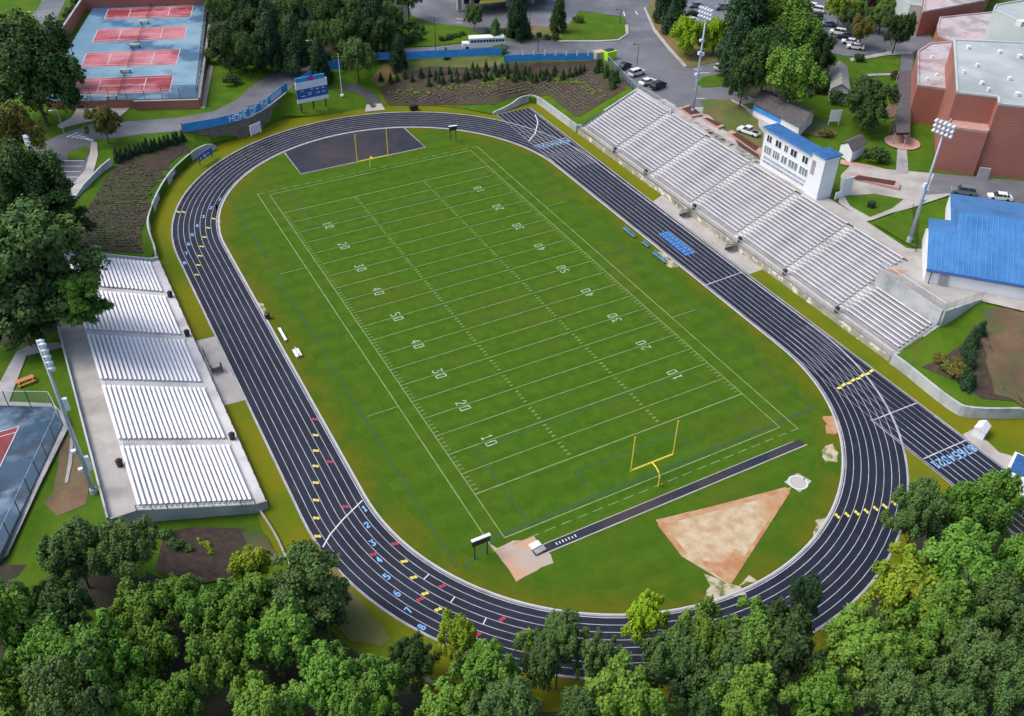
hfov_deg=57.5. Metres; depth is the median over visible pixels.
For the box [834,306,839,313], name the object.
trash bin
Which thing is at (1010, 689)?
broadleaf tree
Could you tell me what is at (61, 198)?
broadleaf tree
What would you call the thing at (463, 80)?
young evergreen
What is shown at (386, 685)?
broadleaf tree
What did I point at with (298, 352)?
team bench
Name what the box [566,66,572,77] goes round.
young evergreen
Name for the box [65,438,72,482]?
dirt track
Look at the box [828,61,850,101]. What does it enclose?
storage barn
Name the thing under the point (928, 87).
school annex
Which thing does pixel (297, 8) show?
broadleaf tree
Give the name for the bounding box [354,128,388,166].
goal post
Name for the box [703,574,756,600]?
worn ground
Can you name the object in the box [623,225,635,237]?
team bench
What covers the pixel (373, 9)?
broadleaf tree
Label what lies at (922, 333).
end railing
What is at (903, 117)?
covered walkway
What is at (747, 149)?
mulch strip
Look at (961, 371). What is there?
shrub
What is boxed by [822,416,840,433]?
clay patch
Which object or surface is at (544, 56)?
banner fence
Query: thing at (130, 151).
young evergreen
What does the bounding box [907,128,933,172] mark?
lawn
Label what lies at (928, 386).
retaining wall
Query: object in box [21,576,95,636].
broadleaf tree
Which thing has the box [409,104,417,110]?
hurdle cart
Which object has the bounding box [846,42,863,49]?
parked car
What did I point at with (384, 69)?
dry bank
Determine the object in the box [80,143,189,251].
mulch bed
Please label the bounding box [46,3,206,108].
tennis court
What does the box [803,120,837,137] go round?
bare soil
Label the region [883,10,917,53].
broadleaf tree
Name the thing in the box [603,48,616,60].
dumpster
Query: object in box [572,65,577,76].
young evergreen
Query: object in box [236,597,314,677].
broadleaf tree
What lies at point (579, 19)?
shrub
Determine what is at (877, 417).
running track
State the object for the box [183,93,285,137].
stone wall
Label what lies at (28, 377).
picnic table
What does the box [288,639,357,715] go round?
broadleaf tree
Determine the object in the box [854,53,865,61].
shrub
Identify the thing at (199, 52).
court fence
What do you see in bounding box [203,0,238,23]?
broadleaf tree
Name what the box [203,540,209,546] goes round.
shrub
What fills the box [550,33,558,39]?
shrub
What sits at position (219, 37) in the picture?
broadleaf tree
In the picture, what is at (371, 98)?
path
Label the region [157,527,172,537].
shrub
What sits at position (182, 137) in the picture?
young evergreen
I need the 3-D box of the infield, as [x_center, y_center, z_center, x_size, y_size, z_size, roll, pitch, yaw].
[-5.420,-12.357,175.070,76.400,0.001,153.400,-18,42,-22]
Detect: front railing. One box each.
[158,257,203,360]
[211,376,265,499]
[578,124,893,354]
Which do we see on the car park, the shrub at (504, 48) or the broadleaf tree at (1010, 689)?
the shrub at (504, 48)
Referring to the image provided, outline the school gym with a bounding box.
[934,19,1023,179]
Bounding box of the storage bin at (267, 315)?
[264,312,269,319]
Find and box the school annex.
[910,41,952,124]
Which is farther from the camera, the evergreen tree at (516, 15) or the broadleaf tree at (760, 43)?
the evergreen tree at (516, 15)
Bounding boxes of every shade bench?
[105,95,117,99]
[120,68,130,72]
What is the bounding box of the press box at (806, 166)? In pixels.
[760,123,842,199]
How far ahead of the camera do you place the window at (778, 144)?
194.46 m
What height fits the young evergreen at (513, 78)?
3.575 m
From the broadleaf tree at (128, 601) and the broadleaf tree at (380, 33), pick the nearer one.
the broadleaf tree at (128, 601)
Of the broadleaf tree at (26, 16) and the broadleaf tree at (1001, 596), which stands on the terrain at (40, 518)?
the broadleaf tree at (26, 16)
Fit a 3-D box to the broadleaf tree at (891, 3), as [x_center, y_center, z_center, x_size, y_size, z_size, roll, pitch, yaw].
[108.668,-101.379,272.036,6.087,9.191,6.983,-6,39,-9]
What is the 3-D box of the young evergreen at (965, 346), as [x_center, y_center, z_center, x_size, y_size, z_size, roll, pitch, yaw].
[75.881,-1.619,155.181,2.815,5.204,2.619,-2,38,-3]
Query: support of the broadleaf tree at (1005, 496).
on the woodland floor at (103, 590)
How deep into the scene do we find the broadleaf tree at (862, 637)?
103.04 m
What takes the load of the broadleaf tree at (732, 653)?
on the ground at (289, 527)
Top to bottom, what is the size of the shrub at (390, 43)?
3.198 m
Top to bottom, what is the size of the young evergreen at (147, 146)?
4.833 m
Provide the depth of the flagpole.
239.62 m
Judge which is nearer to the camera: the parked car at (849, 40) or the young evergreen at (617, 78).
the young evergreen at (617, 78)
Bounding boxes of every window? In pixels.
[764,144,771,155]
[767,134,772,143]
[772,150,779,160]
[775,139,781,148]
[780,154,787,164]
[784,144,788,152]
[787,158,797,171]
[790,148,797,157]
[798,165,807,177]
[802,154,808,164]
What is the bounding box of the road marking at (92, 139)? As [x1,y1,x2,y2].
[61,11,704,182]
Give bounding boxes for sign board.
[198,147,212,164]
[249,121,261,136]
[828,110,841,124]
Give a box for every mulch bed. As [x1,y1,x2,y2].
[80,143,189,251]
[156,527,246,582]
[379,60,629,115]
[922,325,1023,402]
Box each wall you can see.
[55,0,86,50]
[74,158,112,198]
[85,0,203,10]
[133,99,200,109]
[147,144,216,256]
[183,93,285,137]
[198,24,210,106]
[259,509,290,564]
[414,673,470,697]
[493,95,577,131]
[834,176,854,199]
[889,355,1023,418]
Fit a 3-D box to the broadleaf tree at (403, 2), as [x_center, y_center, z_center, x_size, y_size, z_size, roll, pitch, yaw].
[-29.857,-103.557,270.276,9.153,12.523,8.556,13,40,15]
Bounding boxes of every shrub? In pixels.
[60,12,69,18]
[64,7,73,12]
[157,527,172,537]
[166,536,177,546]
[171,541,180,551]
[176,539,183,547]
[182,543,193,551]
[201,47,219,59]
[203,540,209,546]
[215,54,233,64]
[221,73,240,83]
[229,58,236,66]
[234,58,250,69]
[305,45,311,59]
[325,51,333,60]
[332,52,344,60]
[371,45,382,57]
[382,40,392,51]
[396,29,405,35]
[399,19,417,33]
[405,34,416,43]
[411,30,424,39]
[415,24,424,31]
[493,44,507,53]
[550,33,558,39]
[572,16,584,22]
[809,72,830,92]
[817,127,834,136]
[827,90,847,104]
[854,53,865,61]
[863,146,891,162]
[889,70,898,78]
[933,351,947,363]
[938,356,950,363]
[938,363,953,370]
[942,360,955,368]
[946,367,959,378]
[952,356,961,362]
[954,361,966,371]
[954,366,963,375]
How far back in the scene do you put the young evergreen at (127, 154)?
206.66 m
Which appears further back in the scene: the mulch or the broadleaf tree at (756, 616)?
the mulch
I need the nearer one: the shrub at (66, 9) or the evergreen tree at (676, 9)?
the evergreen tree at (676, 9)
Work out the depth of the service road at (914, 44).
259.99 m
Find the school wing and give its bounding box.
[933,12,991,41]
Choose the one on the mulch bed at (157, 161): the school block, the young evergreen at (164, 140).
the young evergreen at (164, 140)
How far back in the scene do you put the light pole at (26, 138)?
174.44 m
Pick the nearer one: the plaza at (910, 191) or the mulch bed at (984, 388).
the mulch bed at (984, 388)
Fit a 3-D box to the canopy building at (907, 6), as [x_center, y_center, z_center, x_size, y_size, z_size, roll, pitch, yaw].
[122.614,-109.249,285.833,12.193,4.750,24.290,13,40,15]
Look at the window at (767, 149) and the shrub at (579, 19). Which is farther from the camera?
the shrub at (579, 19)
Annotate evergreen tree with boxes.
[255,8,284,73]
[309,37,333,85]
[389,34,407,73]
[490,18,500,47]
[505,0,532,41]
[549,0,567,33]
[651,0,671,24]
[660,0,687,35]
[714,15,752,77]
[715,0,770,61]
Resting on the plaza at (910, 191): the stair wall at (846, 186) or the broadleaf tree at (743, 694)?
the stair wall at (846, 186)
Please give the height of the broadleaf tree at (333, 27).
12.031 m
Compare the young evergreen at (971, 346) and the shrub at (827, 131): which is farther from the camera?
the shrub at (827, 131)
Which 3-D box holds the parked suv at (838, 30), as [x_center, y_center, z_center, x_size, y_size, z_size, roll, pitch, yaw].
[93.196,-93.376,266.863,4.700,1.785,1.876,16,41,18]
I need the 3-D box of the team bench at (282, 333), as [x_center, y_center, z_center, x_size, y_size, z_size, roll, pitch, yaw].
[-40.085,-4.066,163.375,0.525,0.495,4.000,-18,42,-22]
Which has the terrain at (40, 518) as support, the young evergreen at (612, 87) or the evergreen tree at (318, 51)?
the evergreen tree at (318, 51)
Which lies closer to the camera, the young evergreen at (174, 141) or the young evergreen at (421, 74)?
the young evergreen at (174, 141)
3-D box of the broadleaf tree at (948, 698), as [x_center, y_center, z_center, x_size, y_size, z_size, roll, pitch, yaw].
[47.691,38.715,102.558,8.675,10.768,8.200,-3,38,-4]
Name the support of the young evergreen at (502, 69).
on the mulch bed at (417, 85)
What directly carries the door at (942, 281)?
in the field house
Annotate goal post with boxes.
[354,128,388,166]
[630,421,678,486]
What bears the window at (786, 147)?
in the press box at (806, 166)
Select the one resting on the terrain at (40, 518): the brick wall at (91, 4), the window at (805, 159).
the brick wall at (91, 4)
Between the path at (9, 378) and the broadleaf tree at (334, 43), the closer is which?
the path at (9, 378)
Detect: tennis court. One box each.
[0,407,61,564]
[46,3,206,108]
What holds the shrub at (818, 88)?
on the woodland floor at (755, 91)
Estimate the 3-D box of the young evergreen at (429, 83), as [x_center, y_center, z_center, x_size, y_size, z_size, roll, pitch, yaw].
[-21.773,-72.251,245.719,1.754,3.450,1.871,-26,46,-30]
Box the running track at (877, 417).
[171,107,1023,679]
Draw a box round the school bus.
[462,34,504,48]
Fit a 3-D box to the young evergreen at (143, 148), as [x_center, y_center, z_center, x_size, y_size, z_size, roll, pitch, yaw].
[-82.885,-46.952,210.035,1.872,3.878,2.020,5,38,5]
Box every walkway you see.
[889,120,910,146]
[892,70,911,143]
[896,148,907,172]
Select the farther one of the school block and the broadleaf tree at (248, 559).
the school block
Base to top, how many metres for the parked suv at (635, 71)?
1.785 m
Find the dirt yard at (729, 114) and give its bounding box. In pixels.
[700,99,762,147]
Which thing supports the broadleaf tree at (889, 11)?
on the car park
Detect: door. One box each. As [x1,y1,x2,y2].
[810,160,815,174]
[937,275,948,286]
[976,167,990,179]
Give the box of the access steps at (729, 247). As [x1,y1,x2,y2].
[715,231,738,252]
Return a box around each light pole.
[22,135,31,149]
[36,339,97,494]
[691,5,712,110]
[906,118,956,243]
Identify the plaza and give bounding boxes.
[655,98,770,168]
[839,166,949,220]
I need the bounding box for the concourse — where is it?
[883,248,1023,310]
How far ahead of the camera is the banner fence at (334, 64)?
244.78 m
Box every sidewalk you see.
[57,107,129,127]
[69,141,97,195]
[201,64,212,108]
[850,52,911,60]
[866,73,889,75]
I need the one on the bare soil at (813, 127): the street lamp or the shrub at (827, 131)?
the shrub at (827, 131)
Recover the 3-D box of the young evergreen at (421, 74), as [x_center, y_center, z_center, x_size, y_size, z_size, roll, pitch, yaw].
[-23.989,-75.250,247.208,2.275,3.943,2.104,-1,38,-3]
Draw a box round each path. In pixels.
[0,342,61,401]
[0,401,67,556]
[341,84,380,107]
[365,103,384,111]
[840,159,883,168]
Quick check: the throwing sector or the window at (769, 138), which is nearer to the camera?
the throwing sector
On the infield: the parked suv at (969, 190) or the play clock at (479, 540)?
the play clock at (479, 540)
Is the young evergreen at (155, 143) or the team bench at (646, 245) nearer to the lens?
the team bench at (646, 245)
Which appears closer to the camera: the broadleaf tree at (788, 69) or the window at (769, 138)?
the window at (769, 138)
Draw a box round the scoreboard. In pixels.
[295,73,328,110]
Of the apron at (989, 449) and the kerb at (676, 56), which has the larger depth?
the kerb at (676, 56)
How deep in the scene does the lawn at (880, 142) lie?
204.97 m
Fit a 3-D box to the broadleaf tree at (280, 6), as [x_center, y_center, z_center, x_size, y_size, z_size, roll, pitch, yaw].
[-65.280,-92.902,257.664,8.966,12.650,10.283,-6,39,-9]
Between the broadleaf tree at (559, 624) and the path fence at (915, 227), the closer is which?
the broadleaf tree at (559, 624)
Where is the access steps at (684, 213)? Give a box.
[673,200,691,218]
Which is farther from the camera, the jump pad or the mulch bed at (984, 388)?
the jump pad
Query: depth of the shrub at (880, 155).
201.56 m
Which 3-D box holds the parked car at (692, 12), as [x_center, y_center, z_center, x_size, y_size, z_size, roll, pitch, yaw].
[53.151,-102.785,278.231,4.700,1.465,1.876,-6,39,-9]
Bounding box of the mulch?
[490,26,565,40]
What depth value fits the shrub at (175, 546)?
120.28 m
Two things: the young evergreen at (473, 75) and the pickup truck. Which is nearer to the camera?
the pickup truck
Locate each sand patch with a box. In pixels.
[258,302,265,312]
[658,251,677,267]
[813,517,825,535]
[822,444,837,462]
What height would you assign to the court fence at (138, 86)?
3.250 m
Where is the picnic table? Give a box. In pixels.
[15,374,35,387]
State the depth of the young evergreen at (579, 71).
245.38 m
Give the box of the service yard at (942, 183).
[928,173,1023,203]
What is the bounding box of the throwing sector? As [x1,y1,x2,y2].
[656,487,790,584]
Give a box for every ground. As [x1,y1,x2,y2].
[151,103,1023,711]
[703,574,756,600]
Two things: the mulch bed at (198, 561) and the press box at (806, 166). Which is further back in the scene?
the press box at (806, 166)
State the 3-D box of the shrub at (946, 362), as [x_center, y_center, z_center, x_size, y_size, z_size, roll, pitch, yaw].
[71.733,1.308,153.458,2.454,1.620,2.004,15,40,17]
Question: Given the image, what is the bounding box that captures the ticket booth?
[839,134,866,161]
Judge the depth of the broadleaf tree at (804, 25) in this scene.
229.13 m
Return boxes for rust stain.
[886,268,907,274]
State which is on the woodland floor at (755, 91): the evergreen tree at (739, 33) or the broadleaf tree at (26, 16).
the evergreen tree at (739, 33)
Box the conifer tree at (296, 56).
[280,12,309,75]
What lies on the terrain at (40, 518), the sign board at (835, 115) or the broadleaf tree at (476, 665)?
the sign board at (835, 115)
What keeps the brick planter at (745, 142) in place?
on the plaza at (761, 123)
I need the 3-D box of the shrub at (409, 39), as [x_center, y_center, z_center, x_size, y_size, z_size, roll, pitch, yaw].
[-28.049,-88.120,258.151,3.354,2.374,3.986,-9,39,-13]
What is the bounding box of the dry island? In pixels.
[647,0,719,66]
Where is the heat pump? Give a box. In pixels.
[867,200,875,208]
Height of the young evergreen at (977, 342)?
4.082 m
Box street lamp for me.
[48,110,68,148]
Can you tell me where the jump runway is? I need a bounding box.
[531,439,806,556]
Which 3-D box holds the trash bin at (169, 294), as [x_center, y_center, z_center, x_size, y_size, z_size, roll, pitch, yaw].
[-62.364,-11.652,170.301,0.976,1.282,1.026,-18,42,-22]
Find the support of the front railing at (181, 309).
on the grandstand at (154, 416)
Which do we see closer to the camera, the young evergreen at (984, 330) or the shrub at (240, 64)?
the young evergreen at (984, 330)
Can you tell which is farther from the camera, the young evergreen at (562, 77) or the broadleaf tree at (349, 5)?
the broadleaf tree at (349, 5)
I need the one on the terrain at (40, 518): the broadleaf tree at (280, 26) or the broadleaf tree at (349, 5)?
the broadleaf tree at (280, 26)
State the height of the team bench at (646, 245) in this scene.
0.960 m
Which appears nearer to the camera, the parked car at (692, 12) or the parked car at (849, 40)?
the parked car at (849, 40)
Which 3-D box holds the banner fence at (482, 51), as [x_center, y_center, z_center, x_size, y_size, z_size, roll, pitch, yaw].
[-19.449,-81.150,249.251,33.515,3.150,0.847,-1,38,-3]
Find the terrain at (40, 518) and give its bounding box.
[0,0,1023,631]
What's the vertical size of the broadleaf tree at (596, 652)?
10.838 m
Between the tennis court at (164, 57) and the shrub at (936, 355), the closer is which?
the shrub at (936, 355)
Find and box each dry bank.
[313,540,390,646]
[371,56,501,86]
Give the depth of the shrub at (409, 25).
262.85 m
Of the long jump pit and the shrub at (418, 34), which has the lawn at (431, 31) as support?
the shrub at (418, 34)
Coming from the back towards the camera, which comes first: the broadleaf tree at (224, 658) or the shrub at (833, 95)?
the shrub at (833, 95)
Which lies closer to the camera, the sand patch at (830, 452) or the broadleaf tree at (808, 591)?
the broadleaf tree at (808, 591)
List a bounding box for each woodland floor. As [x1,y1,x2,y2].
[0,271,57,344]
[0,508,1023,715]
[208,0,410,63]
[731,40,830,97]
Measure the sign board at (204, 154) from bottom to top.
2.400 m
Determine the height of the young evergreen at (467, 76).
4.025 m
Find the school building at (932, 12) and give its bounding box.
[916,0,988,35]
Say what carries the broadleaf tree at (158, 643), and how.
on the woodland floor at (103, 590)
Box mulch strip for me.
[735,139,759,158]
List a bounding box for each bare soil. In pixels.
[45,419,88,515]
[242,531,276,558]
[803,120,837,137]
[885,104,896,117]
[981,308,1023,405]
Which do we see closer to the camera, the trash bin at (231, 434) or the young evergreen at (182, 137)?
the trash bin at (231, 434)
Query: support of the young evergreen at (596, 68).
on the mulch bed at (417, 85)
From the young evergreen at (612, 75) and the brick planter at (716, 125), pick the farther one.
the young evergreen at (612, 75)
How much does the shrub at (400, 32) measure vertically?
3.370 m
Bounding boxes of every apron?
[196,336,243,404]
[653,195,761,273]
[963,429,1012,467]
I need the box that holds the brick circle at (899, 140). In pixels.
[884,135,919,149]
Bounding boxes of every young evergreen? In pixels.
[112,146,122,163]
[118,147,125,160]
[123,146,130,159]
[127,144,133,156]
[133,143,139,155]
[140,142,146,153]
[143,137,154,153]
[149,138,155,150]
[152,137,159,149]
[157,136,165,149]
[162,134,169,146]
[166,134,172,145]
[171,132,177,145]
[174,130,180,143]
[179,129,186,141]
[378,72,384,81]
[388,72,393,84]
[394,72,399,82]
[402,68,406,79]
[418,67,424,79]
[426,77,431,86]
[433,70,437,81]
[436,74,440,83]
[440,75,445,84]
[455,72,459,82]
[461,74,465,82]
[465,69,469,81]
[470,69,475,79]
[476,67,482,78]
[482,60,488,72]
[482,70,489,81]
[492,61,497,73]
[499,62,504,73]
[505,61,509,72]
[505,68,509,78]
[511,72,516,81]
[513,61,517,74]
[520,70,524,80]
[526,66,530,76]
[529,71,533,81]
[532,72,538,82]
[540,70,545,80]
[559,68,565,80]
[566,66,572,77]
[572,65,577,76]
[577,64,582,74]
[592,59,599,73]
[603,65,609,78]
[608,69,614,85]
[609,78,615,90]
[614,69,620,83]
[957,367,972,383]
[958,371,974,394]
[960,336,974,356]
[960,340,974,358]
[962,326,977,345]
[962,347,976,368]
[964,360,971,369]
[970,353,976,369]
[972,321,983,338]
[972,374,977,389]
[975,333,980,349]
[977,320,987,336]
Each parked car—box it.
[618,61,631,69]
[638,77,655,85]
[683,9,698,16]
[688,1,703,7]
[822,20,836,26]
[837,33,853,38]
[841,37,858,43]
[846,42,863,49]
[987,191,1012,201]
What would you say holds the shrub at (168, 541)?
on the mulch bed at (198, 561)
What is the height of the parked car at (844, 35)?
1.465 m
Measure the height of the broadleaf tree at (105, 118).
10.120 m
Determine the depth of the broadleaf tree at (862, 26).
254.34 m
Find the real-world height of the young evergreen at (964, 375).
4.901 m
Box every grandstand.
[56,249,267,524]
[577,88,981,361]
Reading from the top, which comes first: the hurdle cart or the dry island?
the dry island
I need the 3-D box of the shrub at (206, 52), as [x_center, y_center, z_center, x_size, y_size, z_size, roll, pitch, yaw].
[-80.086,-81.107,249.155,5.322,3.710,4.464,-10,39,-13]
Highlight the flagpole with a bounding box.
[337,53,343,96]
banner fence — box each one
[181,83,287,131]
[294,59,342,79]
[376,47,501,59]
[504,50,593,62]
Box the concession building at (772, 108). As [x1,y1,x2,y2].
[752,90,816,134]
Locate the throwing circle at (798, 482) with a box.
[785,473,810,491]
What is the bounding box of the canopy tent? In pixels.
[1001,470,1023,516]
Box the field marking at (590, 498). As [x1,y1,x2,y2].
[230,142,813,567]
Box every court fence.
[0,390,62,538]
[78,85,187,100]
[195,9,206,96]
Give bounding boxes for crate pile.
[593,49,602,59]
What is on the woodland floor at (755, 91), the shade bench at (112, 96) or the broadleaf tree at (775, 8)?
the broadleaf tree at (775, 8)
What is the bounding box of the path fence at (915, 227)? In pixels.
[912,204,916,251]
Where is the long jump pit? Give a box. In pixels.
[491,536,552,580]
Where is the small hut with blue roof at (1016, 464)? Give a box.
[1008,452,1023,479]
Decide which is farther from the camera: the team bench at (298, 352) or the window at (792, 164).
the window at (792, 164)
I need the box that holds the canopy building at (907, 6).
[895,0,922,21]
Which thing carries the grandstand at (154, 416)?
on the ground at (289, 527)
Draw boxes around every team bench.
[278,327,286,340]
[292,348,301,357]
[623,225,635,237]
[641,240,649,247]
[652,250,666,262]
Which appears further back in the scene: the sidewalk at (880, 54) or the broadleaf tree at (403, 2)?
the broadleaf tree at (403, 2)
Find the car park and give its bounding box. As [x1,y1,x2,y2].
[407,0,897,105]
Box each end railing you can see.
[134,499,255,509]
[902,320,940,350]
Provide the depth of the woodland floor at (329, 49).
275.67 m
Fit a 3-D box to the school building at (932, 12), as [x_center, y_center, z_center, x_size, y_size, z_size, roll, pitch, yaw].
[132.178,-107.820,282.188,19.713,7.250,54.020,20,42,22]
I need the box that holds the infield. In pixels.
[234,134,840,612]
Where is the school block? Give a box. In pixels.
[933,118,988,175]
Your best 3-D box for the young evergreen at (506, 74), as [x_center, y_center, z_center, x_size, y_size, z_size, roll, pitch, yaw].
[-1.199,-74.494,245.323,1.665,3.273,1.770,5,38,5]
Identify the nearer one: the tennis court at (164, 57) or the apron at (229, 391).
the apron at (229, 391)
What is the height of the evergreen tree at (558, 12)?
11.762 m
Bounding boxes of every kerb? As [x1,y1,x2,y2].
[558,25,628,41]
[644,7,686,66]
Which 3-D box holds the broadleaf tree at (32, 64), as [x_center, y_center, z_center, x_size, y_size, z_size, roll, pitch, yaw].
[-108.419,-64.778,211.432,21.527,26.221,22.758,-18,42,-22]
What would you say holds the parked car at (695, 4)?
on the car park
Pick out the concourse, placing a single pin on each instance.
(914, 273)
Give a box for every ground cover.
[87,160,161,248]
[387,71,597,111]
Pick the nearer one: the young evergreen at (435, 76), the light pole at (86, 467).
the light pole at (86, 467)
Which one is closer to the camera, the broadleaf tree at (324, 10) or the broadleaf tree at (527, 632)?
the broadleaf tree at (527, 632)
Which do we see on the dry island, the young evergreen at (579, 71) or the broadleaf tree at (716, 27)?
the broadleaf tree at (716, 27)
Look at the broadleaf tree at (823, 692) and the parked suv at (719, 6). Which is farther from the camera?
the parked suv at (719, 6)
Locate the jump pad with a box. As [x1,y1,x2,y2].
[285,128,424,173]
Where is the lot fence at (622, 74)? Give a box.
[607,56,634,89]
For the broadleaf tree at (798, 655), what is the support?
on the woodland floor at (103, 590)
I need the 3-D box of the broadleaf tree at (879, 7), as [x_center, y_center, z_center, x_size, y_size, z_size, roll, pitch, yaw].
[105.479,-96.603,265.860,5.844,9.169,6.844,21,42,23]
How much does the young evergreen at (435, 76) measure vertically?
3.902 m
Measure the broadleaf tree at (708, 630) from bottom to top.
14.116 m
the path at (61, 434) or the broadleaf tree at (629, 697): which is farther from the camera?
the path at (61, 434)
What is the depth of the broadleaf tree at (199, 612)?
107.37 m
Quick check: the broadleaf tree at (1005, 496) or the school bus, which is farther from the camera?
the school bus
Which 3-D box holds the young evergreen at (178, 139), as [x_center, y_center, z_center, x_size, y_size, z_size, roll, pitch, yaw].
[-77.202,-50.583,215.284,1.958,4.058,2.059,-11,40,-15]
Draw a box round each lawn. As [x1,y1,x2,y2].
[67,146,89,159]
[398,16,478,46]
[558,12,625,39]
[698,74,726,86]
[839,133,901,169]
[845,194,902,216]
[875,208,916,246]
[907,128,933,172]
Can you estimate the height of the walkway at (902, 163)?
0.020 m
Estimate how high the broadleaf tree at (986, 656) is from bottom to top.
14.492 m
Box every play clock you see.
[449,125,456,140]
[471,533,490,558]
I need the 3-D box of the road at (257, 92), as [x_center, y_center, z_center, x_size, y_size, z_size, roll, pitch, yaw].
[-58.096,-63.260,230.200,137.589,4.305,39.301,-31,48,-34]
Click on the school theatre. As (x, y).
(1004, 17)
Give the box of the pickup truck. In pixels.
[737,124,760,136]
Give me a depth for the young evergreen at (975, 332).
155.79 m
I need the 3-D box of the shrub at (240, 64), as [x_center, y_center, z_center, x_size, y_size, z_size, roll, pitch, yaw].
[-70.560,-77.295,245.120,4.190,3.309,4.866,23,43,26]
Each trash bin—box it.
[115,458,122,467]
[167,290,172,297]
[183,329,189,336]
[228,431,234,440]
[782,268,787,275]
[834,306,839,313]
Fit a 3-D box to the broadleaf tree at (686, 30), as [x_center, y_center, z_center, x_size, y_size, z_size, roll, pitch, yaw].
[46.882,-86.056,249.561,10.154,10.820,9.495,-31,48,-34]
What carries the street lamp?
on the terrain at (40, 518)
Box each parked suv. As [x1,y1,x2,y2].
[628,67,645,76]
[649,79,666,89]
[714,2,729,9]
[811,5,825,11]
[811,11,823,18]
[829,27,846,33]
[951,184,976,195]
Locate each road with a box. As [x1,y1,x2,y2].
[0,0,64,103]
[32,44,479,181]
[886,25,932,69]
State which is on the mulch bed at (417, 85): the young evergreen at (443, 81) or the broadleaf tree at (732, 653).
the young evergreen at (443, 81)
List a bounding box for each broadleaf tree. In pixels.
[0,6,45,30]
[0,9,88,125]
[0,100,48,150]
[0,135,71,214]
[0,194,110,333]
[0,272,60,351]
[0,578,38,650]
[0,658,30,715]
[1,608,93,698]
[20,634,115,715]
[21,175,97,246]
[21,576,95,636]
[36,514,102,588]
[43,607,150,693]
[57,271,114,324]
[62,55,84,85]
[82,104,123,143]
[91,514,159,584]
[108,576,173,633]
[108,663,165,715]
[124,608,188,680]
[140,669,205,715]
[148,572,206,623]
[171,577,248,636]
[184,617,258,696]
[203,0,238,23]
[206,19,242,73]
[213,572,270,648]
[222,6,256,34]
[226,544,272,584]
[226,669,307,715]
[231,31,263,77]
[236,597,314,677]
[238,0,259,18]
[253,0,284,51]
[264,539,352,645]
[270,0,288,27]
[277,13,305,48]
[283,0,311,22]
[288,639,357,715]
[303,19,327,47]
[310,0,344,22]
[316,669,377,715]
[319,18,347,52]
[330,38,349,53]
[335,7,371,41]
[337,37,377,83]
[339,0,363,20]
[352,653,408,715]
[355,0,387,45]
[365,15,398,51]
[382,0,404,29]
[386,629,441,693]
[396,0,422,19]
[413,676,470,715]
[433,607,477,660]
[446,637,522,704]
[462,674,543,715]
[463,3,483,29]
[512,626,568,692]
[514,627,531,652]
[538,605,591,689]
[556,684,611,715]
[572,627,623,680]
[582,648,676,715]
[620,588,670,647]
[640,617,710,702]
[666,594,729,690]
[668,13,708,54]
[673,680,727,715]
[690,618,765,689]
[699,661,796,715]
[700,15,726,52]
[721,53,764,106]
[724,595,786,663]
[741,22,798,89]
[754,0,814,40]
[754,596,829,688]
[760,43,829,101]
[775,0,826,51]
[780,659,855,715]
[788,570,823,617]
[795,26,837,69]
[820,601,904,696]
[823,0,860,27]
[839,8,857,27]
[842,72,901,130]
[851,12,876,42]
[851,650,934,715]
[852,0,867,13]
[859,5,878,22]
[860,0,875,9]
[860,541,941,626]
[873,2,891,32]
[873,3,895,33]
[874,579,990,666]
[875,0,896,13]
[878,475,950,561]
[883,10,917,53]
[883,630,939,700]
[917,517,1015,590]
[922,663,989,715]
[928,610,1013,701]
[940,469,1023,552]
[957,564,1023,642]
[974,638,1023,715]
[981,466,1016,501]
[992,533,1023,592]
[1003,621,1023,658]
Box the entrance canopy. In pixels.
[456,0,534,9]
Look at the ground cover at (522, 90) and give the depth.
243.02 m
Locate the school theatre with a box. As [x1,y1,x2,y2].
[983,0,1023,41]
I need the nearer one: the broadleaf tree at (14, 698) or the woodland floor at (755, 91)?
the broadleaf tree at (14, 698)
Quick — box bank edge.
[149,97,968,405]
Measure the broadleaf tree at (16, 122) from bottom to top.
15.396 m
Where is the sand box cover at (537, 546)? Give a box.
[529,540,546,554]
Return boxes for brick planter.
[679,105,701,117]
[701,117,723,129]
[727,130,761,156]
[850,173,899,190]
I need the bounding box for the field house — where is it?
[922,193,1023,298]

